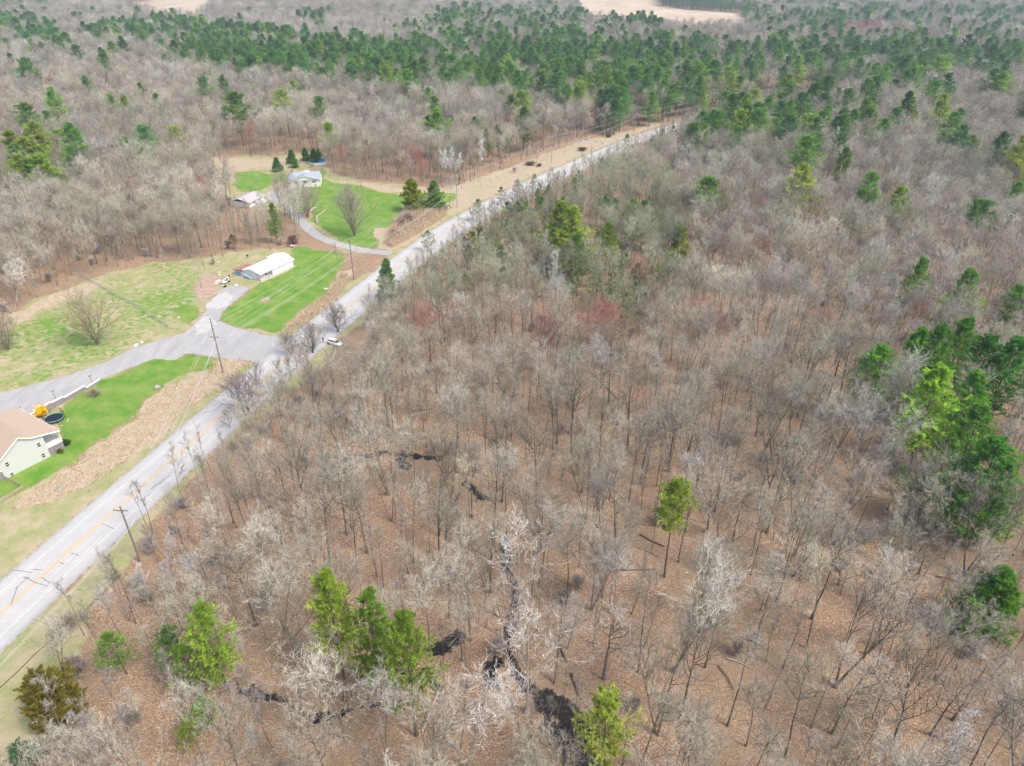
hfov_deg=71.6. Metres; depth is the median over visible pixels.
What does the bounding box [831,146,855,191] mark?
pine tree
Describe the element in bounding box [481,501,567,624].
pale bare tree
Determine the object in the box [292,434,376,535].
bare tree
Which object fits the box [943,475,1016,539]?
pine tree
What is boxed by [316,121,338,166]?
pine tree
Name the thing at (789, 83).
pine tree
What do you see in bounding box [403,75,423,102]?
pine tree
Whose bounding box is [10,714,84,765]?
bare tree
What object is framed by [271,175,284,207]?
lawn tree
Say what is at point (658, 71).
pine tree
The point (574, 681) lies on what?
fallen log
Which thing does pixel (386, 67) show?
pine tree
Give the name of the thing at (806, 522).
bare tree
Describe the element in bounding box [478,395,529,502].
bare tree
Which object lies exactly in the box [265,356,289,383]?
roadside tree
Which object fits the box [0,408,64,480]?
sage house
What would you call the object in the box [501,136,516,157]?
pine tree
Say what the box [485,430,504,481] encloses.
bare tree
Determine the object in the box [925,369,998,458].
pine tree
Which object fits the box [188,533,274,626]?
bare tree
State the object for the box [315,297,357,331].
roadside tree
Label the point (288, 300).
overhead cable
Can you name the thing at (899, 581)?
bare tree
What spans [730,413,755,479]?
bare tree
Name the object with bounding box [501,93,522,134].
pine tree
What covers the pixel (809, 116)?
pine tree
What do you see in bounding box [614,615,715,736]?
bare tree
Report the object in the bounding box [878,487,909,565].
bare tree
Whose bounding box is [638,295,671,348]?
red budded tree
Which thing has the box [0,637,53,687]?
verge pipe
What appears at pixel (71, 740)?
pale bare tree
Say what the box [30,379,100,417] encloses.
retaining wall
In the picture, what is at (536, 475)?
bare tree
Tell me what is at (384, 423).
bare tree
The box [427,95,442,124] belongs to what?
pine tree
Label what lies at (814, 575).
bare tree
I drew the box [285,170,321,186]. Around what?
white house
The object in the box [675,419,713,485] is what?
bare tree
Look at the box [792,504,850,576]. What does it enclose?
bare tree
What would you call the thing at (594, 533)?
bare tree
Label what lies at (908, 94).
pine tree
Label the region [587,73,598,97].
pine tree
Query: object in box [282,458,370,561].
bare tree
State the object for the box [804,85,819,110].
pine tree
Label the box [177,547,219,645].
pale bare tree
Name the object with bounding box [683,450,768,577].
bare tree
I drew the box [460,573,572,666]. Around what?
bare tree
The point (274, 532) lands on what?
bare tree
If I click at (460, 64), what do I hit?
pine tree
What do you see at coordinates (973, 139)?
pine tree
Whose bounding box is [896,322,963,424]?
pine tree
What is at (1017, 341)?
pine tree
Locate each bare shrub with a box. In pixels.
[49,607,94,635]
[60,649,91,682]
[80,387,102,398]
[106,566,121,583]
[286,234,299,246]
[388,228,398,236]
[396,216,406,223]
[400,212,416,222]
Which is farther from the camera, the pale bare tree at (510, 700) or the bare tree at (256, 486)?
the bare tree at (256, 486)
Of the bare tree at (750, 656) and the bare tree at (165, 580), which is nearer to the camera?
the bare tree at (750, 656)
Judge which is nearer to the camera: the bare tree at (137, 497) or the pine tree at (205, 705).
the pine tree at (205, 705)
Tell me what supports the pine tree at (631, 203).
on the ground at (44, 358)
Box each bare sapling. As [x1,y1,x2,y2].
[178,431,208,485]
[213,491,240,560]
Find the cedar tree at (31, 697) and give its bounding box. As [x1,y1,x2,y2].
[12,658,88,743]
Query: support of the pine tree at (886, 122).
on the ground at (44, 358)
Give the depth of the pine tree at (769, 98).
389.36 m
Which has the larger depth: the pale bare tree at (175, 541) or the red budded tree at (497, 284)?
the red budded tree at (497, 284)
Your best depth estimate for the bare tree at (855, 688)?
86.32 m
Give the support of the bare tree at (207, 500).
on the ground at (44, 358)
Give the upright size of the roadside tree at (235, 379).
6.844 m
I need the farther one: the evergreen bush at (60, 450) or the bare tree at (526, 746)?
the evergreen bush at (60, 450)
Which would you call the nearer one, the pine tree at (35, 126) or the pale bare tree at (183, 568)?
the pale bare tree at (183, 568)
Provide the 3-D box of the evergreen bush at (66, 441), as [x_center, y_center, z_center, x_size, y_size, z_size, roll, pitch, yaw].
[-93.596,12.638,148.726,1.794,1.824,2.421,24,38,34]
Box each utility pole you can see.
[113,506,140,561]
[209,318,223,372]
[346,239,354,279]
[454,176,457,207]
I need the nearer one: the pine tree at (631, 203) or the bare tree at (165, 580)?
the bare tree at (165, 580)
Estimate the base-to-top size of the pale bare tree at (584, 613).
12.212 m
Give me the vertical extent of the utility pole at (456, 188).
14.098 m
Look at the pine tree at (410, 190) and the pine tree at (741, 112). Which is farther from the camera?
the pine tree at (741, 112)
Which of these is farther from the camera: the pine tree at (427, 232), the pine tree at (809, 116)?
the pine tree at (809, 116)
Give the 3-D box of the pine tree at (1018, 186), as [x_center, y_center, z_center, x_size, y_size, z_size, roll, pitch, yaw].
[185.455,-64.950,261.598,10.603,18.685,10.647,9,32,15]
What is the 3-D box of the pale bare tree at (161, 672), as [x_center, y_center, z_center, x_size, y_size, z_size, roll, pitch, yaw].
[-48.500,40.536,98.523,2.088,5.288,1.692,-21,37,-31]
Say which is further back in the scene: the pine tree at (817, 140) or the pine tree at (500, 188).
the pine tree at (817, 140)
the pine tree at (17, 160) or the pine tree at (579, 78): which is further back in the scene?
the pine tree at (579, 78)
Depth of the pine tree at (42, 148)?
301.65 m
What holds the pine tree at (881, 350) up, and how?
on the ground at (44, 358)
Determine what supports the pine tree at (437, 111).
on the ground at (44, 358)
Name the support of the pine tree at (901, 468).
on the ground at (44, 358)
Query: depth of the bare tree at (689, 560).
103.39 m
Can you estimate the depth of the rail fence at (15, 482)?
135.80 m
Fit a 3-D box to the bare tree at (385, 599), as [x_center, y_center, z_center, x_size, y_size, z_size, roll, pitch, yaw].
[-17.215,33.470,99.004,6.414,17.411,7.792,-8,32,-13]
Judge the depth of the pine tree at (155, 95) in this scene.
412.57 m
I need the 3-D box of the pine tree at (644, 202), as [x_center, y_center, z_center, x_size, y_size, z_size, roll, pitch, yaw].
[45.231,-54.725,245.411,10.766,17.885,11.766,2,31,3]
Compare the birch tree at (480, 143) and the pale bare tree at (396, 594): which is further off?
the birch tree at (480, 143)
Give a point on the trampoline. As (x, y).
(54, 417)
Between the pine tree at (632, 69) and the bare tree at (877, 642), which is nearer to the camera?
the bare tree at (877, 642)
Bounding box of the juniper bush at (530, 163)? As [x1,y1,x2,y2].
[525,160,535,164]
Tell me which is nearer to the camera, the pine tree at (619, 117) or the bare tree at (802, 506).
the bare tree at (802, 506)
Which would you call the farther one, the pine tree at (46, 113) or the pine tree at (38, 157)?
the pine tree at (46, 113)
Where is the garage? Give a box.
[229,191,266,207]
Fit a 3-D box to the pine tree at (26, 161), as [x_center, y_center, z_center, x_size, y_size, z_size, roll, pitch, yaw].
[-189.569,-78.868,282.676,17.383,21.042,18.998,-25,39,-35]
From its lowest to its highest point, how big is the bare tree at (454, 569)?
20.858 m
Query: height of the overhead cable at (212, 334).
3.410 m
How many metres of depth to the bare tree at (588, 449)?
121.40 m
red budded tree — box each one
[331,143,347,173]
[404,142,415,177]
[416,321,433,366]
[436,304,469,358]
[491,270,511,302]
[564,292,592,343]
[576,300,624,333]
[586,297,631,355]
[622,253,653,301]
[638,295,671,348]
[671,300,694,352]
[727,295,753,327]
[751,195,766,236]
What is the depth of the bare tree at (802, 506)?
111.78 m
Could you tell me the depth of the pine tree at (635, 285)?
204.77 m
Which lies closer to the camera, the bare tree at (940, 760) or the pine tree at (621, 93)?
the bare tree at (940, 760)
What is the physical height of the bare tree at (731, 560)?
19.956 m
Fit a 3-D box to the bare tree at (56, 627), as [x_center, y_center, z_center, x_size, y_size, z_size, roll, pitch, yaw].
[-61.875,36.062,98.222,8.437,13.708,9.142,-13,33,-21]
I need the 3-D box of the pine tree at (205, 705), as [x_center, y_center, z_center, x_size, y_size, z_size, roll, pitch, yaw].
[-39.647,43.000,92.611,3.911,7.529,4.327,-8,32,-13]
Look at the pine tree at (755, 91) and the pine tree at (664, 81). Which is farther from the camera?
the pine tree at (664, 81)
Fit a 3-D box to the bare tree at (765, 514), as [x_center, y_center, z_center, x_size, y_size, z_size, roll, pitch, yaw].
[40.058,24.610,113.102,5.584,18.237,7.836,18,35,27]
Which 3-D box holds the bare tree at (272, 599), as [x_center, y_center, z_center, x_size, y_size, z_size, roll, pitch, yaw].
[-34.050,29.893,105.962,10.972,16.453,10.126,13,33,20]
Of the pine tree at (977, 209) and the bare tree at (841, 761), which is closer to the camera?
the bare tree at (841, 761)
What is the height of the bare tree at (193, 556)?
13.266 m
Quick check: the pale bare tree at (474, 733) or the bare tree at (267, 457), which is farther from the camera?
the bare tree at (267, 457)
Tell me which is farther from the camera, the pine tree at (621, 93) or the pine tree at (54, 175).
the pine tree at (621, 93)
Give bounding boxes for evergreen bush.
[2,736,49,765]
[56,448,64,453]
[63,439,71,445]
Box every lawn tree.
[0,308,21,350]
[40,276,145,344]
[270,162,298,214]
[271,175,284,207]
[288,180,328,216]
[328,173,384,236]
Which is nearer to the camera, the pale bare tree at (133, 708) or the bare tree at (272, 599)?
the pale bare tree at (133, 708)
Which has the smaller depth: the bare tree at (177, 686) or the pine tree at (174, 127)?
the bare tree at (177, 686)
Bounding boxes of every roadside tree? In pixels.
[200,367,270,417]
[215,409,233,426]
[223,372,244,389]
[231,353,272,396]
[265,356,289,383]
[273,355,297,376]
[274,328,304,354]
[284,318,327,352]
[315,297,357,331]
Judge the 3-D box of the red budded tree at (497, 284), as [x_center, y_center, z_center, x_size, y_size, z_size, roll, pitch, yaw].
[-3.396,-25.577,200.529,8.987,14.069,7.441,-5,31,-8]
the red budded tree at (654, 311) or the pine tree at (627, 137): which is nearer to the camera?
the red budded tree at (654, 311)
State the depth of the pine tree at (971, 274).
176.42 m
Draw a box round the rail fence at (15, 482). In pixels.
[0,476,23,501]
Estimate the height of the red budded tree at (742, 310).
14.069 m
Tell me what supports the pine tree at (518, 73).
on the ground at (44, 358)
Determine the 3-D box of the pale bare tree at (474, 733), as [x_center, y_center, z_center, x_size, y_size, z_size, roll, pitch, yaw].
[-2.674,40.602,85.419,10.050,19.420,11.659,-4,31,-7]
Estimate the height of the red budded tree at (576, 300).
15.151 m
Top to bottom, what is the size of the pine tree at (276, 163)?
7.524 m
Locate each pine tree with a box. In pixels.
[0,129,25,166]
[0,142,30,169]
[0,153,30,196]
[4,136,55,173]
[8,169,45,206]
[12,101,49,126]
[12,158,44,205]
[14,139,60,173]
[19,153,68,207]
[20,120,57,145]
[29,144,65,176]
[31,133,67,167]
[35,162,70,194]
[41,86,73,126]
[42,110,62,140]
[43,172,74,205]
[46,127,69,149]
[57,122,98,184]
[60,140,92,160]
[103,92,120,124]
[114,135,141,175]
[117,95,136,127]
[132,123,160,176]
[135,82,148,99]
[148,623,196,683]
[149,93,169,127]
[162,125,187,153]
[173,717,199,751]
[182,701,207,738]
[189,76,216,114]
[193,695,220,728]
[219,90,258,145]
[228,234,238,249]
[263,202,284,243]
[271,88,295,133]
[272,157,283,171]
[285,80,304,106]
[286,149,297,163]
[288,157,300,167]
[300,148,310,160]
[308,95,327,129]
[309,148,320,161]
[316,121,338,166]
[316,148,324,158]
[362,609,451,737]
[376,63,399,96]
[376,258,400,303]
[395,69,422,98]
[399,178,426,211]
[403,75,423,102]
[409,60,426,104]
[417,115,436,148]
[418,87,433,104]
[421,180,450,210]
[421,230,433,251]
[422,106,451,146]
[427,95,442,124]
[436,71,460,93]
[453,59,470,94]
[460,274,472,291]
[467,67,488,106]
[469,116,479,152]
[469,198,483,221]
[481,129,494,157]
[483,65,510,104]
[483,70,501,99]
[492,124,501,147]
[496,83,514,100]
[496,186,507,203]
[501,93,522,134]
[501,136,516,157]
[504,64,517,79]
[505,71,526,91]
[507,89,533,139]
[509,70,528,116]
[509,70,530,91]
[512,76,531,100]
[512,106,536,150]
[525,77,537,96]
[529,199,580,270]
[531,75,551,107]
[534,68,549,84]
[540,75,563,124]
[545,227,575,273]
[546,73,564,102]
[549,63,567,76]
[550,204,597,273]
[552,70,567,104]
[558,83,574,127]
[558,232,598,281]
[567,80,596,130]
[571,89,582,127]
[572,69,582,83]
[572,75,586,119]
[575,65,585,80]
[579,243,599,272]
[581,71,599,92]
[583,272,605,298]
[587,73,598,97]
[587,88,610,127]
[589,75,603,105]
[593,66,612,88]
[593,84,614,129]
[594,221,619,270]
[598,83,624,131]
[599,241,620,275]
[600,72,613,111]
[603,98,627,134]
[609,71,627,109]
[611,272,627,293]
[612,86,634,130]
[618,80,633,111]
[619,198,644,249]
[620,134,630,153]
[624,64,643,113]
[625,63,651,104]
[627,281,645,306]
[630,199,652,247]
[632,73,660,120]
[633,61,652,96]
[636,65,659,104]
[639,91,660,125]
[643,64,664,78]
[646,274,669,299]
[647,208,666,242]
[650,67,663,111]
[652,477,700,577]
[656,74,678,120]
[656,87,675,121]
[658,225,698,285]
[660,83,684,120]
[672,80,686,113]
[672,122,708,163]
[676,74,696,115]
[685,62,713,108]
[687,122,717,156]
[688,75,711,114]
[689,80,706,115]
[691,110,708,135]
[691,174,728,227]
[692,106,711,125]
[694,81,710,106]
[694,108,730,157]
[704,110,732,153]
[709,124,733,160]
[714,89,733,118]
[719,92,742,136]
[721,126,745,158]
[725,130,745,158]
[728,108,752,151]
[729,104,758,140]
[730,92,747,128]
[733,93,752,126]
[739,107,774,162]
[747,88,765,106]
[748,102,771,134]
[764,94,779,115]
[768,99,789,132]
[768,117,781,149]
[769,90,790,109]
[769,162,827,235]
[770,99,800,155]
[772,113,802,165]
[773,73,796,95]
[774,92,787,119]
[780,133,825,196]
[781,81,797,99]
[785,83,797,98]
[787,91,814,125]
[799,112,821,131]
[799,116,826,160]
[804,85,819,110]
[806,131,826,156]
[808,82,826,110]
[813,110,836,157]
[814,92,836,117]
[815,104,833,122]
[816,75,837,104]
[819,75,838,105]
[824,112,855,161]
[826,107,857,159]
[827,131,855,179]
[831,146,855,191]
[832,87,842,112]
[833,343,907,416]
[836,188,875,235]
[838,87,857,110]
[840,88,850,106]
[846,108,864,135]
[847,96,878,143]
[850,195,876,240]
[853,78,878,103]
[855,107,878,142]
[857,94,879,143]
[858,169,882,208]
[859,117,893,157]
[860,75,886,104]
[870,185,914,245]
[881,325,951,423]
[886,361,978,473]
[888,106,905,144]
[889,90,918,127]
[892,465,910,490]
[894,97,921,118]
[895,257,935,318]
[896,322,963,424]
[915,79,946,120]
[918,454,990,534]
[925,93,958,147]
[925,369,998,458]
[926,267,989,343]
[928,111,962,167]
[928,402,1000,484]
[928,434,1023,542]
[930,123,978,181]
[930,316,979,380]
[931,104,949,124]
[938,563,1023,646]
[941,333,1017,426]
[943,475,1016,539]
[945,462,983,516]
[948,108,966,122]
[949,134,985,177]
[953,197,998,249]
[954,335,1023,427]
[955,457,1023,546]
[961,513,994,549]
[980,283,1023,344]
[981,130,1015,188]
[989,134,1023,200]
[1001,162,1018,197]
[1001,181,1023,223]
[1007,100,1023,132]
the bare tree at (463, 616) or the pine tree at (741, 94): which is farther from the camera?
the pine tree at (741, 94)
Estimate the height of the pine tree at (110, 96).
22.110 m
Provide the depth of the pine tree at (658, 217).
241.65 m
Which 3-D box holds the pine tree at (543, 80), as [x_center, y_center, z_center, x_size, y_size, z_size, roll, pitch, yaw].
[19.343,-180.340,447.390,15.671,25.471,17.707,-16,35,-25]
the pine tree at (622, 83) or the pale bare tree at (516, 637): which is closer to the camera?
the pale bare tree at (516, 637)
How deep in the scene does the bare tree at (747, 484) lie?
117.83 m
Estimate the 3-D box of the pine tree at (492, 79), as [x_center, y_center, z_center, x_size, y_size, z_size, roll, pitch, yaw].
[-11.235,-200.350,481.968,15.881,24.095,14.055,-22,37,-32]
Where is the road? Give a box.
[0,88,857,648]
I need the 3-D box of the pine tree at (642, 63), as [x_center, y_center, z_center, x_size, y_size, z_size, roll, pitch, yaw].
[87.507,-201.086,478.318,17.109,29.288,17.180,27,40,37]
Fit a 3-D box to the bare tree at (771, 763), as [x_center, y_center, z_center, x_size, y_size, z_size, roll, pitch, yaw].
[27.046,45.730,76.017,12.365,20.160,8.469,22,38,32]
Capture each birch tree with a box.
[447,147,462,187]
[478,139,485,182]
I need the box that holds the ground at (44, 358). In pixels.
[0,0,1023,765]
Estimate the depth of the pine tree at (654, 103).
423.09 m
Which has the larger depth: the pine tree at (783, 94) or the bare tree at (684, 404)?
the pine tree at (783, 94)
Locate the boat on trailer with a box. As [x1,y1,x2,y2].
[222,275,229,285]
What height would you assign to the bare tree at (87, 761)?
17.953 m
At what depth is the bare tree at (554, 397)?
136.46 m
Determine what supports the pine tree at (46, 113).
on the ground at (44, 358)
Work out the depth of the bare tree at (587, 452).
131.24 m
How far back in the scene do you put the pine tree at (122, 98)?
394.79 m
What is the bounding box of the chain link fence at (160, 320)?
[71,266,168,326]
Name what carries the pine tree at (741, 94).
on the ground at (44, 358)
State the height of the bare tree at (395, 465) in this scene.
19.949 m
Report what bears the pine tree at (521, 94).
on the ground at (44, 358)
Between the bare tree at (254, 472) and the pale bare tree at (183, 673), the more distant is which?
the bare tree at (254, 472)
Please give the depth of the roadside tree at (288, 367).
170.90 m
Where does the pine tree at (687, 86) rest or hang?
on the ground at (44, 358)
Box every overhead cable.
[0,83,808,635]
[0,90,805,663]
[6,84,799,614]
[12,104,704,653]
[19,82,809,608]
[89,88,799,555]
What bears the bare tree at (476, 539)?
on the ground at (44, 358)
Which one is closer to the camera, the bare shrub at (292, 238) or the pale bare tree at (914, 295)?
the pale bare tree at (914, 295)
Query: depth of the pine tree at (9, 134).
309.94 m
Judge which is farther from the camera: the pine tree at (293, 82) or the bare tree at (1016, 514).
the pine tree at (293, 82)
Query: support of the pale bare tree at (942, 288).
on the ground at (44, 358)
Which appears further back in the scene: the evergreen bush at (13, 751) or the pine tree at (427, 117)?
the pine tree at (427, 117)
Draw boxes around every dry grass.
[17,358,249,507]
[283,271,347,334]
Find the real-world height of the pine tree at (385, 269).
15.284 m
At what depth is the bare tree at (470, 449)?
122.71 m
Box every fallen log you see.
[421,690,439,732]
[559,644,567,662]
[570,672,578,694]
[608,569,656,570]
[639,533,664,546]
[718,665,733,689]
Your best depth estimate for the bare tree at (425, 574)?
95.36 m
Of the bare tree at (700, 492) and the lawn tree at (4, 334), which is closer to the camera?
the bare tree at (700, 492)
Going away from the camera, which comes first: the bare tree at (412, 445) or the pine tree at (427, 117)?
the bare tree at (412, 445)
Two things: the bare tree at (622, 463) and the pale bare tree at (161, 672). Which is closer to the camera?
the pale bare tree at (161, 672)
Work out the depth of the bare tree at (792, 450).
118.41 m
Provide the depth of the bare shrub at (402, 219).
267.32 m
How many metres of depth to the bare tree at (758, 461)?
125.17 m
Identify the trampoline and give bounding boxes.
[41,408,64,423]
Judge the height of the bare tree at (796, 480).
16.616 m
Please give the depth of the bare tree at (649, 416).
136.82 m
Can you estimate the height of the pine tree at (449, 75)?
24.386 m
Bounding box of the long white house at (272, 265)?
[232,252,296,281]
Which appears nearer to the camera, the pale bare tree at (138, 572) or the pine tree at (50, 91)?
the pale bare tree at (138, 572)
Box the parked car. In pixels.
[327,338,341,346]
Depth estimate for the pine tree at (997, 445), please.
116.10 m
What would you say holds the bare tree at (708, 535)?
on the ground at (44, 358)
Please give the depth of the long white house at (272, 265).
228.58 m
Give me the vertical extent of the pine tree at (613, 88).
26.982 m
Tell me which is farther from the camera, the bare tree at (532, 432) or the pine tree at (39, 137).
the pine tree at (39, 137)
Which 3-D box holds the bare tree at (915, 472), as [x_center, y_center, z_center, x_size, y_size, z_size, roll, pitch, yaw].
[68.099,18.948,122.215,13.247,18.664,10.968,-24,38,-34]
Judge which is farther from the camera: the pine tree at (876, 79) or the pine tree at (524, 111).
the pine tree at (876, 79)
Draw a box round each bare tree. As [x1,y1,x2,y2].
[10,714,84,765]
[27,606,88,667]
[57,705,100,760]
[58,724,76,764]
[66,704,131,734]
[67,733,132,765]
[76,722,111,760]
[83,573,129,646]
[93,545,155,620]
[97,663,129,714]
[119,479,149,529]
[119,687,142,739]
[128,479,154,539]
[129,569,266,667]
[131,623,159,667]
[142,483,184,553]
[149,563,182,630]
[156,663,165,690]
[157,532,174,579]
[158,666,209,765]
[164,531,182,567]
[164,570,176,608]
[172,526,212,585]
[176,660,191,695]
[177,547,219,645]
[178,541,211,600]
[178,672,256,765]
[184,678,238,705]
[185,493,228,574]
[186,449,209,496]
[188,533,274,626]
[189,474,212,524]
[200,484,231,558]
[205,446,259,523]
[207,534,245,578]
[214,572,236,610]
[218,479,249,539]
[222,427,254,496]
[227,537,319,670]
[228,499,308,604]
[229,626,250,675]
[231,444,290,543]
[235,431,258,480]
[236,451,271,524]
[239,437,294,501]
[239,544,316,632]
[241,724,262,765]
[245,689,359,765]
[247,674,272,724]
[253,630,368,759]
[259,506,299,580]
[261,425,276,477]
[273,410,341,525]
[274,453,296,503]
[278,524,350,612]
[280,490,342,592]
[281,728,300,763]
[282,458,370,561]
[283,733,324,765]
[288,673,310,727]
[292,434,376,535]
[293,538,375,638]
[295,393,365,485]
[300,512,315,575]
[305,658,336,737]
[306,446,382,553]
[311,427,327,478]
[315,444,335,510]
[322,440,364,529]
[324,468,376,573]
[333,375,405,495]
[347,653,414,765]
[350,423,418,521]
[360,578,406,640]
[364,522,390,587]
[370,659,490,765]
[376,403,396,481]
[377,527,434,599]
[384,581,407,608]
[387,415,417,485]
[391,471,461,562]
[393,427,425,487]
[401,535,494,655]
[403,744,472,765]
[404,550,445,656]
[411,433,489,536]
[412,405,481,499]
[414,481,471,587]
[418,472,467,549]
[423,374,471,476]
[426,596,478,661]
[430,503,499,608]
[432,365,485,458]
[446,386,462,447]
[446,387,481,475]
[448,596,480,687]
[450,454,477,550]
[450,649,529,765]
[454,506,512,588]
[456,434,487,517]
[460,438,537,547]
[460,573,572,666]
[462,388,523,461]
[465,378,499,451]
[467,503,536,593]
[470,435,486,501]
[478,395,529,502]
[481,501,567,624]
[482,450,568,552]
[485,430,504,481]
[485,588,585,714]
[486,439,516,533]
[487,670,535,741]
[492,711,562,765]
[499,406,574,506]
[505,702,605,765]
[509,499,579,587]
[509,741,580,765]
[512,358,577,449]
[524,461,561,532]
[536,372,582,456]
[542,447,556,491]
[544,586,586,684]
[545,506,595,604]
[546,361,605,452]
[546,593,651,680]
[551,497,638,590]
[553,418,613,516]
[564,407,594,475]
[564,431,609,493]
[564,591,595,649]
[565,432,621,528]
[568,520,640,609]
[578,466,625,545]
[583,557,615,644]
[587,386,635,466]
[589,433,638,549]
[589,493,647,540]
[596,433,642,509]
[600,540,633,630]
[604,406,642,486]
[608,533,627,613]
[614,405,687,501]
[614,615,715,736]
[616,687,635,765]
[617,718,704,765]
[622,399,690,485]
[625,675,694,765]
[627,560,662,672]
[636,384,694,458]
[642,400,659,465]
[644,381,709,471]
[650,600,752,718]
[651,394,718,483]
[654,438,679,525]
[657,536,763,672]
[661,689,725,765]
[663,425,754,533]
[667,463,717,562]
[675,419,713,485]
[676,444,715,532]
[676,684,752,762]
[678,542,738,618]
[680,702,741,765]
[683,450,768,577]
[686,537,764,625]
[689,529,727,629]
[692,402,770,512]
[700,563,750,668]
[717,400,747,466]
[720,466,767,542]
[726,621,769,726]
[728,393,811,487]
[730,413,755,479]
[733,444,777,510]
[736,667,782,746]
[738,570,802,644]
[740,702,795,765]
[741,732,804,765]
[743,543,796,611]
[749,487,788,574]
[751,481,769,554]
[752,426,853,533]
[758,516,865,648]
[762,498,844,602]
[774,469,841,556]
[774,581,822,670]
[776,637,843,758]
[777,445,798,507]
[777,452,841,527]
[782,490,818,573]
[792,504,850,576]
[796,418,826,495]
[806,462,861,524]
[810,495,886,619]
[810,636,858,728]
[819,650,916,734]
[819,722,867,765]
[821,503,867,585]
[829,443,907,536]
[829,546,973,688]
[834,519,935,648]
[834,622,968,748]
[836,682,870,748]
[839,551,931,674]
[843,571,915,654]
[850,454,894,532]
[855,508,937,590]
[858,440,946,535]
[858,502,961,612]
[871,619,926,719]
[877,738,964,765]
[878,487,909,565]
[883,463,975,574]
[884,488,918,554]
[887,263,911,306]
[904,250,933,289]
[904,255,946,296]
[905,283,923,323]
[908,601,967,686]
[910,440,980,550]
[915,645,1001,761]
[917,522,1018,621]
[918,585,1016,682]
[922,699,987,765]
[927,552,980,636]
[929,273,951,316]
[944,451,1023,576]
[949,629,1023,721]
[969,648,1023,765]
[980,747,1014,765]
[983,676,1023,765]
[999,486,1023,554]
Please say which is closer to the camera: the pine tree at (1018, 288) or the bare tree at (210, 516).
the bare tree at (210, 516)
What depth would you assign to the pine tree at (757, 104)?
350.40 m
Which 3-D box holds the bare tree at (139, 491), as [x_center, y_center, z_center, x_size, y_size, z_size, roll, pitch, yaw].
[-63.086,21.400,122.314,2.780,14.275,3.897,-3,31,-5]
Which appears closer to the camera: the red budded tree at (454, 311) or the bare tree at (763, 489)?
the bare tree at (763, 489)
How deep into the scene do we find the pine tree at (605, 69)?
458.10 m
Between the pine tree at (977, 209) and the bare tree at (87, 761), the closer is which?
the bare tree at (87, 761)
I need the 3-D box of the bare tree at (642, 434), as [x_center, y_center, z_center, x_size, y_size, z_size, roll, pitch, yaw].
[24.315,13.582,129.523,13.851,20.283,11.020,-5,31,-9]
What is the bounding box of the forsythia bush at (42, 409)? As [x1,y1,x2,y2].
[33,405,47,417]
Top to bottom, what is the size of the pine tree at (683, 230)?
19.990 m
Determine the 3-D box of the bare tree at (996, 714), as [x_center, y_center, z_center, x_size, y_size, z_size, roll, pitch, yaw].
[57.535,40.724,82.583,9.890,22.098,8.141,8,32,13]
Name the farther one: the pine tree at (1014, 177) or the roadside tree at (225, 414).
the pine tree at (1014, 177)
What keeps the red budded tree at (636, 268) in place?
on the ground at (44, 358)
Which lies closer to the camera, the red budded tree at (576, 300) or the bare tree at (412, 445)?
the bare tree at (412, 445)
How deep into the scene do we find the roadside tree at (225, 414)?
153.10 m
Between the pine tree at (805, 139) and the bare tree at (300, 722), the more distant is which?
the pine tree at (805, 139)
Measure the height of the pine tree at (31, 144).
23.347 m
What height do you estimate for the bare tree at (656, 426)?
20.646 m
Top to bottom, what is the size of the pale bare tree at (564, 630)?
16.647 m
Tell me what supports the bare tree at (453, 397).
on the ground at (44, 358)
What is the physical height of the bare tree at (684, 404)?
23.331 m
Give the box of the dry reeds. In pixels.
[384,206,447,247]
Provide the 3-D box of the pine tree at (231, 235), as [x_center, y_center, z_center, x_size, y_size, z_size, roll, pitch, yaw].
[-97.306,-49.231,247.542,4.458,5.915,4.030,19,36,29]
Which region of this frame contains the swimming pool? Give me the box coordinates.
[309,159,325,164]
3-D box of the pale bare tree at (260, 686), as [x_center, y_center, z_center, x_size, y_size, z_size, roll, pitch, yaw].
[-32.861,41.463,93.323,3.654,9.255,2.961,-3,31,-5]
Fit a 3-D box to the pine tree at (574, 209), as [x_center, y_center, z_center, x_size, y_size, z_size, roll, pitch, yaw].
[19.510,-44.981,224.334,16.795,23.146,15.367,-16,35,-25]
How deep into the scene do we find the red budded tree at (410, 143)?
324.91 m
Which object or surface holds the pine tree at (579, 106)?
on the ground at (44, 358)
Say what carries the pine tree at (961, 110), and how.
on the ground at (44, 358)
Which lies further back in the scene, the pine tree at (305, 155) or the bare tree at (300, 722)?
the pine tree at (305, 155)
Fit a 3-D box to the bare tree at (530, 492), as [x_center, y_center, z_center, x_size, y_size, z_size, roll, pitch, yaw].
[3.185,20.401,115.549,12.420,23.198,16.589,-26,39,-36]
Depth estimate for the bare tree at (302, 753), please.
78.59 m
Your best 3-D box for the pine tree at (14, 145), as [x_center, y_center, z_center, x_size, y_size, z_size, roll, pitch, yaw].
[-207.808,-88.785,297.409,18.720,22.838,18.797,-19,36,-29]
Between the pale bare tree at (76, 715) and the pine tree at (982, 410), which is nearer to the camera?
the pale bare tree at (76, 715)
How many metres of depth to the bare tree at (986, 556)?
99.57 m
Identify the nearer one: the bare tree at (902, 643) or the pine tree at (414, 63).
the bare tree at (902, 643)

